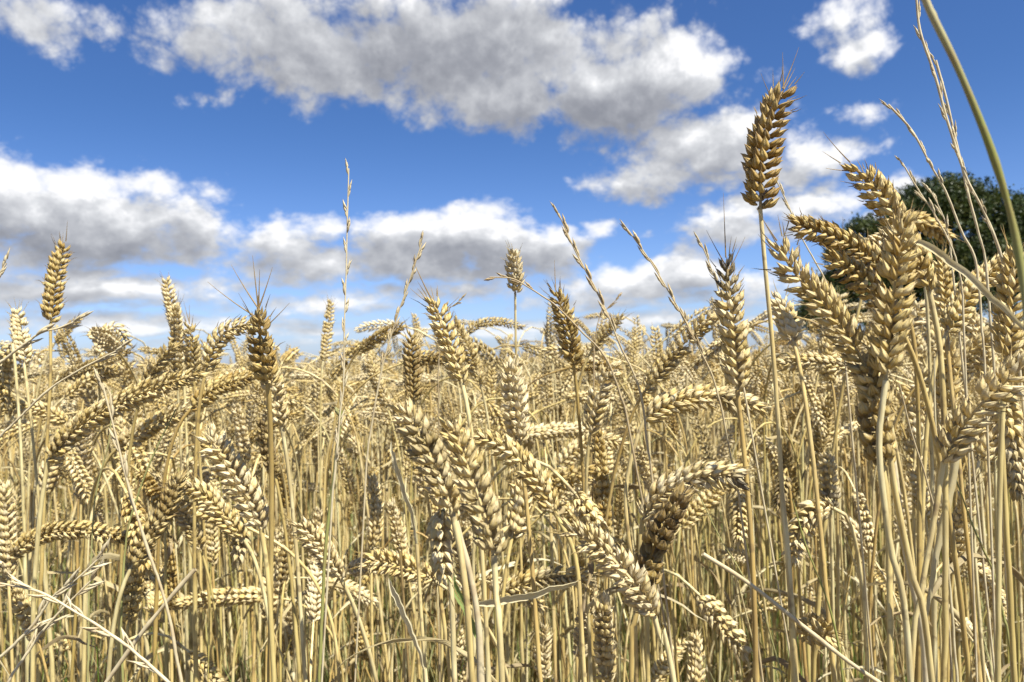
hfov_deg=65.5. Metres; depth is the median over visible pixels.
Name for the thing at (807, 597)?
wheat stalk
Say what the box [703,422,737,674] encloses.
wheat stalk
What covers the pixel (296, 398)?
wheat stalk
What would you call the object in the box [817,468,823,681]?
wheat stalk
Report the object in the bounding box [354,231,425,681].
grass stalk
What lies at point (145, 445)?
wheat stalk
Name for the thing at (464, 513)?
wheat stalk
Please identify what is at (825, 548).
wheat stalk
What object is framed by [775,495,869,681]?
wheat stalk
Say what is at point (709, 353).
wheat stalk
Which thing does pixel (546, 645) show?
wheat stalk
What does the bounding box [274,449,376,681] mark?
wheat stalk
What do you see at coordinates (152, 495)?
wheat stalk
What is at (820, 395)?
wheat stalk
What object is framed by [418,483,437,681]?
wheat stalk
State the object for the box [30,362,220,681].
wheat stalk
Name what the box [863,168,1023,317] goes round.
broadleaf tree
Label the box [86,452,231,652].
wheat stalk
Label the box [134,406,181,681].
wheat stalk
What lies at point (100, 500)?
wheat stalk
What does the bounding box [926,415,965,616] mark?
withered leaf
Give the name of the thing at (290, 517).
wheat stalk
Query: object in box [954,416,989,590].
wheat stalk
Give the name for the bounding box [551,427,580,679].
wheat stalk
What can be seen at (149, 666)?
grass stalk
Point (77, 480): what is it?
wheat stalk
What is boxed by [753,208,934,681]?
wheat stalk
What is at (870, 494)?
wheat stalk
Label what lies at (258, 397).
wheat stalk
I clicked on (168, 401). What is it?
wheat stalk
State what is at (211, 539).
wheat stalk
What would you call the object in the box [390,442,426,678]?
withered leaf
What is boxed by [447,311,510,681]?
wheat stalk
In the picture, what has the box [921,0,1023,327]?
grass stalk
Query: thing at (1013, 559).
wheat stalk
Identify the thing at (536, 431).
wheat stalk
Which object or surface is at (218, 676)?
wheat stalk
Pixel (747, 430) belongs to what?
wheat stalk
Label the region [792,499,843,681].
grass stalk
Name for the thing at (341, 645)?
wheat stalk
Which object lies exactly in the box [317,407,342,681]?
grass stalk
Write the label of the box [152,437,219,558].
wheat stalk
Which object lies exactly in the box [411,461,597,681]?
wheat stalk
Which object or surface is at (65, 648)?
wheat stalk
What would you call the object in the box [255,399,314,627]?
wheat stalk
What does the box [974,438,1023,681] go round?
wheat stalk
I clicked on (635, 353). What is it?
wheat stalk
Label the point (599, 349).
grass stalk
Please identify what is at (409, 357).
wheat stalk
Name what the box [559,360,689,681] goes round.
wheat stalk
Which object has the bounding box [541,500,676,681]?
wheat stalk
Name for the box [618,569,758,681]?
wheat stalk
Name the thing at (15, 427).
wheat stalk
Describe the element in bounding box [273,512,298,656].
wheat stalk
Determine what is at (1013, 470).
wheat stalk
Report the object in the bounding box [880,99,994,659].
grass stalk
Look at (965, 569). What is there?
wheat stalk
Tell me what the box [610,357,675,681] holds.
wheat stalk
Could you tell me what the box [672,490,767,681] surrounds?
wheat stalk
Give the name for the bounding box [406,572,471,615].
wheat stalk
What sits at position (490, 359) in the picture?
wheat stalk
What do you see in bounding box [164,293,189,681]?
wheat stalk
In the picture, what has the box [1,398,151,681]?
wheat stalk
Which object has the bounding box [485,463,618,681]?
wheat stalk
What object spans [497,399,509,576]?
wheat stalk
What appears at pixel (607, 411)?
wheat stalk
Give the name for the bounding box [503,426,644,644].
wheat stalk
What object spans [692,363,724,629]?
wheat stalk
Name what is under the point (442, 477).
wheat stalk
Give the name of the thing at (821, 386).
wheat stalk
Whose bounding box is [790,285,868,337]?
bush
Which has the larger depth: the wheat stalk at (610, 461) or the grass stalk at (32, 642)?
the wheat stalk at (610, 461)
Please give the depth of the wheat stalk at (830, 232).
0.45 m
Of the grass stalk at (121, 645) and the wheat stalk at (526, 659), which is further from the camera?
the wheat stalk at (526, 659)
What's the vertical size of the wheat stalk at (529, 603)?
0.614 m
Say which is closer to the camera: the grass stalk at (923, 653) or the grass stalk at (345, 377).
the grass stalk at (923, 653)
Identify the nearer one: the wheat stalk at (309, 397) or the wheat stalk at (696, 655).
the wheat stalk at (696, 655)
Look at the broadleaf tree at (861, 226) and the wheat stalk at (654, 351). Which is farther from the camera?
the broadleaf tree at (861, 226)
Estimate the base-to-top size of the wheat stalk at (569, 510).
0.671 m
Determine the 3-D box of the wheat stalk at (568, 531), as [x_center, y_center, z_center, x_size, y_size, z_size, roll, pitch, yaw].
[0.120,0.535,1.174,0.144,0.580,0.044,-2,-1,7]
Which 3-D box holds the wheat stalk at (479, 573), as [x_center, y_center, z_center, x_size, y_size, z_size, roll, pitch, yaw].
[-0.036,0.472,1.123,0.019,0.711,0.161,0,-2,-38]
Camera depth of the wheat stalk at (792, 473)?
0.84 m
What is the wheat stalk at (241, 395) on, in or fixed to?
on the ground at (538, 589)
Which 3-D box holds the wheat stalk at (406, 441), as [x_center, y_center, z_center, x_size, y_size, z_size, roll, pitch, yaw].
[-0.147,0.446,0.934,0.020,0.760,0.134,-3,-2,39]
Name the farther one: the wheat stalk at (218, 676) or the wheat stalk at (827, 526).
the wheat stalk at (827, 526)
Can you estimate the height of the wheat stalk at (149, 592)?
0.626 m
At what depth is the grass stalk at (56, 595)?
0.36 m
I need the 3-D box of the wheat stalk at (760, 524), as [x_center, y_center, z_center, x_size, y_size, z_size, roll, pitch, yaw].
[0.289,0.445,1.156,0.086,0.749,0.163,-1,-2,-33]
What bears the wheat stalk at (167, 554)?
on the ground at (538, 589)
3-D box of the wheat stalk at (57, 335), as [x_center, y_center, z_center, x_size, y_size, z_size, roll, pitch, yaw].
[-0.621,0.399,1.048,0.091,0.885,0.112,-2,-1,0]
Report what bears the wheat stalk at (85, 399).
on the ground at (538, 589)
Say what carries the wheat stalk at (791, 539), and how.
on the ground at (538, 589)
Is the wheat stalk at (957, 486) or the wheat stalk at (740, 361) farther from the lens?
the wheat stalk at (957, 486)
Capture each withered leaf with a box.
[388,578,427,681]
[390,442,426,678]
[447,573,476,653]
[479,580,586,681]
[904,240,1023,330]
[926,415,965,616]
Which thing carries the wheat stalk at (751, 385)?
on the ground at (538, 589)
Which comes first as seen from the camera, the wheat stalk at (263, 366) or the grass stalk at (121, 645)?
the wheat stalk at (263, 366)
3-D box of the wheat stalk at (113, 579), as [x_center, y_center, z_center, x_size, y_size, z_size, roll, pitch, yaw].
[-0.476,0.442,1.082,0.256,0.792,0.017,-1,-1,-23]
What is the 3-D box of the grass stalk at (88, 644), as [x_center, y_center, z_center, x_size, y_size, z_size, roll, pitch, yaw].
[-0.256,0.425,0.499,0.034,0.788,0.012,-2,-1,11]
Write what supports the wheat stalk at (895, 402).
on the ground at (538, 589)
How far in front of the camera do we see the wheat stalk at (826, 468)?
0.56 m
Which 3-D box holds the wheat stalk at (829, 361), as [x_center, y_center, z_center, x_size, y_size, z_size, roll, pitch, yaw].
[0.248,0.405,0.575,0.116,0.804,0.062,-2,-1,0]
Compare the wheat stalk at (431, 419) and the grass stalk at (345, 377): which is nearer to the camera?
the grass stalk at (345, 377)
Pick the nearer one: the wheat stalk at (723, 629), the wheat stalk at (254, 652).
the wheat stalk at (723, 629)
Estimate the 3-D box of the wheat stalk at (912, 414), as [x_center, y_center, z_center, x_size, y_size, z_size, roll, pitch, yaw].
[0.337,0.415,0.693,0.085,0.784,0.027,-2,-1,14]
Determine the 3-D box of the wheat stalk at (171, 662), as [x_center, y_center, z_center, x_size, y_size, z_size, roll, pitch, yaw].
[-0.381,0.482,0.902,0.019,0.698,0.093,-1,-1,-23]
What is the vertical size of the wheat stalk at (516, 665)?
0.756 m
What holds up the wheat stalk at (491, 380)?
on the ground at (538, 589)
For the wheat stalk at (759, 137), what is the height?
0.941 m
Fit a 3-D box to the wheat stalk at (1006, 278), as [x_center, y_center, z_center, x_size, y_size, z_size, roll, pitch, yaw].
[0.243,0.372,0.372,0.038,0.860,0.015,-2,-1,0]
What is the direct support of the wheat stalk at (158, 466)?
on the ground at (538, 589)
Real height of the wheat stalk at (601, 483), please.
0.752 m
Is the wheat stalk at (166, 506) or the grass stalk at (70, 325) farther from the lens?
the wheat stalk at (166, 506)
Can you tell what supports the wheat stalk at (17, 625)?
on the ground at (538, 589)
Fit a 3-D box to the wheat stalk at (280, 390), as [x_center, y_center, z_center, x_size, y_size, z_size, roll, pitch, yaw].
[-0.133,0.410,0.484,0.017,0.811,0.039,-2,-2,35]
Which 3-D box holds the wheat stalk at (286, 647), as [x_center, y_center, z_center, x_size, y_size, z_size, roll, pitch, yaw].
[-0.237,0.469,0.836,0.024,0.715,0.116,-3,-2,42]
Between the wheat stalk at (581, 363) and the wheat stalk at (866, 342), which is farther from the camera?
the wheat stalk at (866, 342)
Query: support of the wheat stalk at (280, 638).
on the ground at (538, 589)
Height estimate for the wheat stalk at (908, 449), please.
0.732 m
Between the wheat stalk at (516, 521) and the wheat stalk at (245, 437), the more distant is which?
the wheat stalk at (245, 437)
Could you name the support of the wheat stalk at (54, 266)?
on the ground at (538, 589)
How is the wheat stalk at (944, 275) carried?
on the ground at (538, 589)
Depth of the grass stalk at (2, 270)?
0.40 m
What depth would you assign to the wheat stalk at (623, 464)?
1.00 m
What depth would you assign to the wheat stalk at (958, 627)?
0.71 m
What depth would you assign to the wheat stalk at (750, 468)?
1.14 m
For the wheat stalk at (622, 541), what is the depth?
0.97 m
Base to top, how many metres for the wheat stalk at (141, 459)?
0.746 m
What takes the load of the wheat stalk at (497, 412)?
on the ground at (538, 589)
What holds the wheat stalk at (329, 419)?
on the ground at (538, 589)
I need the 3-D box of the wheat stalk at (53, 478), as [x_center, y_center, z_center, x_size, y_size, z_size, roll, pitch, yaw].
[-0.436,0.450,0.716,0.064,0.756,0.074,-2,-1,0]
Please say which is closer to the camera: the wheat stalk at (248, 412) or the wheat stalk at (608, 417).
the wheat stalk at (248, 412)
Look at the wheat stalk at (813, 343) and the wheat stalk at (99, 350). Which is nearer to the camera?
the wheat stalk at (99, 350)
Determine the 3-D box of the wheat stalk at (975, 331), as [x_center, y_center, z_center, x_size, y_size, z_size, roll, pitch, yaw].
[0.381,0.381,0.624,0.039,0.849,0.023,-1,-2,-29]
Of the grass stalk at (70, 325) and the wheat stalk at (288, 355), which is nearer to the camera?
the grass stalk at (70, 325)
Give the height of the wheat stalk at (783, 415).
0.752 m
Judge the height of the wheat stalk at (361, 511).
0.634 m
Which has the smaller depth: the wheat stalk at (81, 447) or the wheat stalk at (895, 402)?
the wheat stalk at (81, 447)
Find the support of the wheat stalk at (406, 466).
on the ground at (538, 589)
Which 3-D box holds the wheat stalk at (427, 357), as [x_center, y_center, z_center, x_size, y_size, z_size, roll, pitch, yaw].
[-0.134,0.415,0.776,0.200,0.813,0.076,-2,-1,9]
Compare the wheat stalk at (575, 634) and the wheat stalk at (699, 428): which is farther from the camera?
the wheat stalk at (699, 428)
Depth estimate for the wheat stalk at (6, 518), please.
0.57 m
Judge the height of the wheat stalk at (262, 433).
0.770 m
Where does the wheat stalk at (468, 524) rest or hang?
on the ground at (538, 589)
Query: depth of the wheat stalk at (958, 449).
0.33 m
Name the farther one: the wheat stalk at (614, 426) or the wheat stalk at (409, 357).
the wheat stalk at (614, 426)
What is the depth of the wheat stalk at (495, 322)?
1.15 m
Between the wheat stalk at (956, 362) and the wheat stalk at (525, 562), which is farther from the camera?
the wheat stalk at (525, 562)
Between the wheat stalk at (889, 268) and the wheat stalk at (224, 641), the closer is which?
the wheat stalk at (889, 268)
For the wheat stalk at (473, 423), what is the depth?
0.92 m
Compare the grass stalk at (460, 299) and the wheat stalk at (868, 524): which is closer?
the grass stalk at (460, 299)
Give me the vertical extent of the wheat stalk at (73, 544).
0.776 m
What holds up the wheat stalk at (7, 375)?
on the ground at (538, 589)
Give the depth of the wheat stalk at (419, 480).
0.77 m
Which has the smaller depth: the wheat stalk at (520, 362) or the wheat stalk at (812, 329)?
the wheat stalk at (812, 329)
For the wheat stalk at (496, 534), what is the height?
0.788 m
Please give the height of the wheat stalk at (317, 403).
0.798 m
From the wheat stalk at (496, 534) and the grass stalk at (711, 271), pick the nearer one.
the wheat stalk at (496, 534)
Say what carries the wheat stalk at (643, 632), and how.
on the ground at (538, 589)
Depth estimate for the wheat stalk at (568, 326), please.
0.54 m
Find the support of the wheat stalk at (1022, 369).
on the ground at (538, 589)
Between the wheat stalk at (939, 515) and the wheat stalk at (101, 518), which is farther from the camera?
the wheat stalk at (101, 518)
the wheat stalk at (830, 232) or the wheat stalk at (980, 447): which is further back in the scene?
the wheat stalk at (980, 447)
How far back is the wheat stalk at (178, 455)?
1.05 m
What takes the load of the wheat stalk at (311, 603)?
on the ground at (538, 589)
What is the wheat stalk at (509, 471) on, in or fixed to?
on the ground at (538, 589)
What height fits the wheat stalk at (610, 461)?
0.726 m
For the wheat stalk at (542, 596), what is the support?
on the ground at (538, 589)
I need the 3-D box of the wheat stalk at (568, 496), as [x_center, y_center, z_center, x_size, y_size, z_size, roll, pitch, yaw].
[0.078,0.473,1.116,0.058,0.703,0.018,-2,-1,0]
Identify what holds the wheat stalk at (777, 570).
on the ground at (538, 589)
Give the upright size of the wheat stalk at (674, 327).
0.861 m
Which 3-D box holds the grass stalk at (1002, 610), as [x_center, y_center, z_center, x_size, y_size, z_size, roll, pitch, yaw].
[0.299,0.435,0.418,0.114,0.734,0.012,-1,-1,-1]
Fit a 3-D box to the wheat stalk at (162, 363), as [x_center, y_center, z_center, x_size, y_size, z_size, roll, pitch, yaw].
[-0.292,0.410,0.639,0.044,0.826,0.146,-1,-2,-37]
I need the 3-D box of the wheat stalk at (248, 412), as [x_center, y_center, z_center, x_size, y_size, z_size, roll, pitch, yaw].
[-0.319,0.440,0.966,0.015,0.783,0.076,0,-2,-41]
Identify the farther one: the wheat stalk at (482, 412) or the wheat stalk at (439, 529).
the wheat stalk at (482, 412)
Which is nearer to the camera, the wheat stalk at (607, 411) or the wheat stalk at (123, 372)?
the wheat stalk at (123, 372)
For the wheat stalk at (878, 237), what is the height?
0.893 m
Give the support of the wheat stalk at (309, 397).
on the ground at (538, 589)
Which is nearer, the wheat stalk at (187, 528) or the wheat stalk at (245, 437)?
the wheat stalk at (187, 528)
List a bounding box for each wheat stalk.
[0,343,29,681]
[0,411,159,681]
[0,479,24,681]
[0,574,49,681]
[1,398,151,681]
[2,519,130,562]
[5,299,54,681]
[7,524,36,662]
[8,482,26,681]
[21,341,138,681]
[25,434,97,681]
[26,310,88,526]
[29,424,64,596]
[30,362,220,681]
[32,362,141,665]
[35,221,97,681]
[41,635,116,668]
[56,455,190,681]
[64,347,184,681]
[69,401,192,681]
[69,465,176,681]
[71,405,95,681]
[72,401,123,681]
[77,425,181,681]
[81,351,174,608]
[81,467,161,681]
[83,323,153,630]
[83,503,107,591]
[84,447,107,656]
[85,424,152,681]
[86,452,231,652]
[92,321,133,681]
[92,632,224,681]
[99,374,245,681]
[106,456,198,681]
[114,355,164,681]
[115,416,130,681]
[116,338,185,681]
[119,506,149,681]
[127,376,142,681]
[131,576,182,676]
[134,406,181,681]
[136,392,311,681]
[142,562,167,681]
[145,432,178,681]
[147,461,221,673]
[150,468,276,673]
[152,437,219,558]
[153,369,260,681]
[155,272,193,681]
[159,483,340,681]
[160,525,178,681]
[163,457,181,679]
[163,465,175,681]
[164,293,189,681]
[168,585,344,681]
[171,439,183,471]
[180,304,214,673]
[188,411,276,681]
[190,506,226,681]
[192,315,252,681]
[197,365,389,681]
[199,407,305,681]
[205,505,220,672]
[208,255,286,681]
[209,389,347,681]
[209,464,225,671]
[225,394,261,681]
[227,433,242,654]
[229,454,297,681]
[231,575,386,681]
[232,397,251,681]
[235,456,292,681]
[243,383,257,681]
[250,384,354,678]
[252,362,295,607]
[252,394,271,681]
[253,410,301,681]
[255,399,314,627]
[259,383,318,655]
[260,354,307,681]
[260,521,286,681]
[262,346,300,645]
[264,412,274,549]
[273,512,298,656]
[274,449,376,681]
[278,497,378,681]
[279,540,327,681]
[282,596,293,681]
[293,400,416,681]
[304,540,326,681]
[306,501,324,644]
[312,368,324,506]
[313,321,416,681]
[315,557,383,681]
[316,349,463,671]
[319,292,399,681]
[325,415,355,681]
[331,397,417,681]
[335,259,496,681]
[335,377,385,681]
[335,445,369,681]
[348,546,509,681]
[351,604,371,681]
[356,530,458,681]
[357,481,422,681]
[360,469,384,681]
[361,353,420,678]
[379,382,475,681]
[381,488,420,681]
[390,572,553,681]
[399,318,451,681]
[400,376,512,681]
[402,424,415,681]
[403,445,438,671]
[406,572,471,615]
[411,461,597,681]
[414,407,440,681]
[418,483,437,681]
[418,485,440,514]
[421,395,509,681]
[424,316,531,664]
[425,507,465,681]
[427,427,534,680]
[440,387,459,621]
[440,397,557,662]
[440,420,592,681]
[446,609,466,681]
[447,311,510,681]
[449,509,484,652]
[456,493,577,681]
[457,412,475,657]
[458,426,581,681]
[458,454,494,663]
[458,476,472,554]
[459,333,550,672]
[461,409,567,663]
[472,459,617,681]
[482,562,603,647]
[484,359,628,666]
[484,361,496,681]
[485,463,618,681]
[493,391,622,665]
[494,410,568,681]
[495,467,537,681]
[497,341,542,681]
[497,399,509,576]
[500,240,526,681]
[501,515,569,578]
[503,358,523,625]
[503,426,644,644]
[505,420,519,657]
[511,544,528,681]
[522,423,614,681]
[524,533,552,681]
[525,519,593,681]
[531,611,556,681]
[538,354,573,681]
[540,344,711,681]
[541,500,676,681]
[542,260,596,681]
[542,475,624,681]
[544,512,625,586]
[546,308,631,681]
[551,352,632,550]
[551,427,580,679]
[558,496,628,681]
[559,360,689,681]
[561,433,578,681]
[565,410,571,681]
[571,463,591,530]
[572,576,599,681]
[578,343,658,669]
[578,552,603,681]
[582,348,705,681]
[587,300,718,681]
[589,418,778,681]
[589,575,616,681]
[591,424,612,681]
[595,306,708,655]
[597,427,645,681]
[599,423,613,681]
[601,402,619,681]
[604,388,616,504]
[606,369,629,628]
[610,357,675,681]
[610,377,656,674]
[611,536,707,668]
[612,425,695,633]
[613,481,624,646]
[614,453,643,681]
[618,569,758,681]
[623,476,732,681]
[624,379,781,681]
[629,380,742,674]
[629,468,697,681]
[630,324,638,548]
[635,443,679,681]
[636,455,764,681]
[642,511,676,661]
[650,321,678,669]
[650,634,688,681]
[660,388,693,631]
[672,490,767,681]
[677,390,769,679]
[680,617,705,681]
[684,317,1002,677]
[688,410,752,681]
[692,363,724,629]
[699,451,780,681]
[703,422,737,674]
[706,193,759,681]
[707,593,821,681]
[710,387,787,681]
[711,545,773,681]
[718,378,855,681]
[723,422,810,681]
[725,318,840,681]
[729,472,758,659]
[732,375,800,673]
[734,415,789,540]
[735,313,859,681]
[738,288,850,681]
[740,48,806,681]
[744,207,963,681]
[744,369,789,659]
[749,405,811,677]
[750,406,826,619]
[751,364,784,676]
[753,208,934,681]
[758,356,793,579]
[758,487,827,681]
[760,348,916,578]
[763,352,829,674]
[765,280,836,681]
[768,468,808,681]
[775,433,805,649]
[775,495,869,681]
[776,455,794,592]
[782,207,921,681]
[782,378,831,681]
[783,398,847,670]
[787,334,844,681]
[788,611,846,681]
[791,348,830,599]
[793,420,859,681]
[794,369,853,591]
[801,376,921,677]
[802,585,813,615]
[804,369,848,680]
[807,338,929,617]
[808,389,839,672]
[809,325,883,611]
[812,240,971,681]
[812,334,948,599]
[812,404,821,681]
[814,443,842,676]
[816,509,903,681]
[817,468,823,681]
[822,132,948,681]
[822,466,877,681]
[838,239,982,681]
[838,363,1023,681]
[847,425,916,632]
[848,366,905,681]
[853,326,962,637]
[854,347,896,681]
[855,195,924,681]
[865,225,937,681]
[867,327,993,656]
[869,426,928,530]
[872,385,936,678]
[889,391,915,528]
[893,471,916,649]
[896,290,961,681]
[898,417,981,669]
[898,435,939,681]
[904,370,933,664]
[911,345,1023,673]
[913,381,940,672]
[915,400,949,550]
[915,562,1006,667]
[921,242,1023,681]
[921,290,943,605]
[927,467,941,662]
[937,601,990,681]
[940,544,1016,586]
[947,466,983,681]
[949,342,999,681]
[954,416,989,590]
[960,299,998,574]
[972,416,996,681]
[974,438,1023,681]
[983,310,1023,376]
[986,226,1023,681]
[988,381,1023,681]
[995,353,1017,674]
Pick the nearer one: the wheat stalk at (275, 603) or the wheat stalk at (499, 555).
the wheat stalk at (275, 603)
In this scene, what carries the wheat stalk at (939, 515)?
on the ground at (538, 589)
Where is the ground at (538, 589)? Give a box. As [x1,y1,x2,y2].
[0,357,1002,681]
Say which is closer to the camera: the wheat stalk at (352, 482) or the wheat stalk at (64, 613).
the wheat stalk at (64, 613)
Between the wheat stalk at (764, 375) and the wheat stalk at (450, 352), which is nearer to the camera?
the wheat stalk at (450, 352)
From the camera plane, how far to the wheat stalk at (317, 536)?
0.46 m
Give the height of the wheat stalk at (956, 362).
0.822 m
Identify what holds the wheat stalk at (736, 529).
on the ground at (538, 589)
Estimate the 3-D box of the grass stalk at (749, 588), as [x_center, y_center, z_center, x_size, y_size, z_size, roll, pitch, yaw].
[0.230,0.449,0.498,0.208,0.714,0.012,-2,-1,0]
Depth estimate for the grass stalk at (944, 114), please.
0.40 m
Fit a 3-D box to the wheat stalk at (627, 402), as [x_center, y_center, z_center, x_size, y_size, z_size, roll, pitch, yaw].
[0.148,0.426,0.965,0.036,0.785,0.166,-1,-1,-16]
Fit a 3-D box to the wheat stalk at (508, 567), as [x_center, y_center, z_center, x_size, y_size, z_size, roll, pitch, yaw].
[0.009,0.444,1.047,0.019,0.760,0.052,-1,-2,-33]
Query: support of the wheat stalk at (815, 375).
on the ground at (538, 589)
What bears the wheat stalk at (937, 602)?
on the ground at (538, 589)
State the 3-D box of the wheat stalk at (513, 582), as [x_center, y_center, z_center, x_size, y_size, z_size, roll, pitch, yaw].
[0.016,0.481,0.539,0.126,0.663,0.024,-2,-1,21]
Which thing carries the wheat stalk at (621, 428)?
on the ground at (538, 589)
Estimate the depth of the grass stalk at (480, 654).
0.37 m
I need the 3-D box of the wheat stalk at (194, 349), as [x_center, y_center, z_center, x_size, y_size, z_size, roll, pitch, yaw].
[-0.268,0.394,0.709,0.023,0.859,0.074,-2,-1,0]
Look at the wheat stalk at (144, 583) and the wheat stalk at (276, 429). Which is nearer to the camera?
the wheat stalk at (144, 583)
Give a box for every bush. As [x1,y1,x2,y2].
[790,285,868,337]
[940,321,979,345]
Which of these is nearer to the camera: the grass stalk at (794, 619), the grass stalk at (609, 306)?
the grass stalk at (794, 619)
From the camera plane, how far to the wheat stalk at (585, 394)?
0.88 m
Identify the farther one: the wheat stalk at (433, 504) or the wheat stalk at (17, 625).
the wheat stalk at (433, 504)
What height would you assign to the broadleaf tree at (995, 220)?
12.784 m
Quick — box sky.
[0,0,1023,367]
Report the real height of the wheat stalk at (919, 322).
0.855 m
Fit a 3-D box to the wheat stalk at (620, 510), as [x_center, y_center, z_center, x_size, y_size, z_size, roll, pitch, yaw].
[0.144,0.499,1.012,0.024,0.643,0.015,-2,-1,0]
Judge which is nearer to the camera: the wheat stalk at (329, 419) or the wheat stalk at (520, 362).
the wheat stalk at (329, 419)
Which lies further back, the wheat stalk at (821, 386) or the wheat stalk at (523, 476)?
the wheat stalk at (821, 386)
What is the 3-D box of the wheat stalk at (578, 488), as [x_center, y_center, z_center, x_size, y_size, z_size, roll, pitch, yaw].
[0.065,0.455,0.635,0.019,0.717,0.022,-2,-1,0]
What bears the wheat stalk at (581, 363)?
on the ground at (538, 589)
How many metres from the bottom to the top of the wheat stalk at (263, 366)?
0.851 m
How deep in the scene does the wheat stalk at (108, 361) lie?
0.81 m
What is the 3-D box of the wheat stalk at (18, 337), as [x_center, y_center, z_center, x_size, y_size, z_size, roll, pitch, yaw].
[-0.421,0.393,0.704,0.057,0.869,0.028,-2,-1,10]
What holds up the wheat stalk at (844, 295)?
on the ground at (538, 589)
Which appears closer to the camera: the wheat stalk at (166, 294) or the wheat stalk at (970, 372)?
the wheat stalk at (970, 372)
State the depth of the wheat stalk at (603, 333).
0.82 m
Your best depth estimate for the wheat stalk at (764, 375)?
0.99 m
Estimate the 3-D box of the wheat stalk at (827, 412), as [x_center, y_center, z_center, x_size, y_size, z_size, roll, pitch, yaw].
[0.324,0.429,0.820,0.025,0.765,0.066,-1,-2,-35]
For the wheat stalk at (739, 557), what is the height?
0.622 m
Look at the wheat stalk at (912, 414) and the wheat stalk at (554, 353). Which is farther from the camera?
the wheat stalk at (554, 353)
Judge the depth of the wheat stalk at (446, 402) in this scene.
0.98 m
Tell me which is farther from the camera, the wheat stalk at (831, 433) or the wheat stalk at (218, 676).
the wheat stalk at (831, 433)
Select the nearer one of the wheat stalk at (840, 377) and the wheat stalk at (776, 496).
the wheat stalk at (776, 496)
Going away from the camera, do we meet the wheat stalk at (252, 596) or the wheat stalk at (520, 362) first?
the wheat stalk at (252, 596)
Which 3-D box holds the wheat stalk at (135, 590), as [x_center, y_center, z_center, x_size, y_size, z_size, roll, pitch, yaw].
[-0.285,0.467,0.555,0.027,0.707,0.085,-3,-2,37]
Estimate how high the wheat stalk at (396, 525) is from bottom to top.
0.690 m
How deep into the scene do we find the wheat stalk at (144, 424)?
0.64 m
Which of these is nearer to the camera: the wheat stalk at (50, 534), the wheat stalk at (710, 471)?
the wheat stalk at (710, 471)
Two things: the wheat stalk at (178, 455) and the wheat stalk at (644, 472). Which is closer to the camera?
the wheat stalk at (644, 472)
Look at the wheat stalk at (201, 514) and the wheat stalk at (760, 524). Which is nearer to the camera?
the wheat stalk at (201, 514)
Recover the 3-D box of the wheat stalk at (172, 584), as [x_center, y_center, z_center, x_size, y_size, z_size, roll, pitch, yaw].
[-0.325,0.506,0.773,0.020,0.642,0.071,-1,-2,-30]
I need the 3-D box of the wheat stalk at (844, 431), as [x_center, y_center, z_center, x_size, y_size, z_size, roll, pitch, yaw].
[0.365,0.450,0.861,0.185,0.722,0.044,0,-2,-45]
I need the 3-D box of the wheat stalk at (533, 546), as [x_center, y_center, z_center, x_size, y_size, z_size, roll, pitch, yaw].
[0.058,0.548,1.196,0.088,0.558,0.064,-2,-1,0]
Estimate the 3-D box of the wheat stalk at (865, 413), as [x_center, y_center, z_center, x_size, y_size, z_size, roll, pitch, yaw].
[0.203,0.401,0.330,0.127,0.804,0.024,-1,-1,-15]
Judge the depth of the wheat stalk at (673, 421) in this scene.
1.02 m
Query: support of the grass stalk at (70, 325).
on the ground at (538, 589)
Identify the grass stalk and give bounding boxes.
[0,248,9,277]
[0,310,92,363]
[0,338,133,437]
[0,536,111,658]
[0,572,169,681]
[7,555,104,681]
[86,390,112,681]
[93,367,182,681]
[104,568,196,681]
[119,409,176,681]
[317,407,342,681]
[321,159,351,681]
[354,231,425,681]
[437,293,465,681]
[457,520,484,681]
[484,273,669,644]
[550,202,675,675]
[591,293,621,588]
[620,220,763,681]
[694,232,789,656]
[697,492,784,681]
[702,552,880,681]
[773,178,874,681]
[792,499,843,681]
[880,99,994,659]
[894,155,977,681]
[894,461,927,681]
[899,383,952,681]
[913,0,1023,427]
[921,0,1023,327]
[922,182,994,681]
[930,53,1011,681]
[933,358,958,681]
[956,481,1009,654]
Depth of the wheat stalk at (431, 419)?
1.14 m
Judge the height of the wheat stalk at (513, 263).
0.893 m
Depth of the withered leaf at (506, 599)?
0.39 m
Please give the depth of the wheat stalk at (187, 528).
0.67 m
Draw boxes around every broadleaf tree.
[800,211,934,325]
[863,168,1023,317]
[967,188,1023,302]
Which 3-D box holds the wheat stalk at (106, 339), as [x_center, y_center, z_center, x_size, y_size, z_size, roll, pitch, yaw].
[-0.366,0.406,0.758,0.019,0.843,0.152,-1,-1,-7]
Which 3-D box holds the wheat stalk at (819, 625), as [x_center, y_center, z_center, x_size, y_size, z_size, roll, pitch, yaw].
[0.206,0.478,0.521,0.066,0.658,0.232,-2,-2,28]
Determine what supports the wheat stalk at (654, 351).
on the ground at (538, 589)
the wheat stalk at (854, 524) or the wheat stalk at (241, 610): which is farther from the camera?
the wheat stalk at (241, 610)
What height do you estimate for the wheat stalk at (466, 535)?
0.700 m
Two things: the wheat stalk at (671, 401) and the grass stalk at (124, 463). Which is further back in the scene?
the wheat stalk at (671, 401)
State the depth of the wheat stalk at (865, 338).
1.10 m
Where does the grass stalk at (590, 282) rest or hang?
on the ground at (538, 589)
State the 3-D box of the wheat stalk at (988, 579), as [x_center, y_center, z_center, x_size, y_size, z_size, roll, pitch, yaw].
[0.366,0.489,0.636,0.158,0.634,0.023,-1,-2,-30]

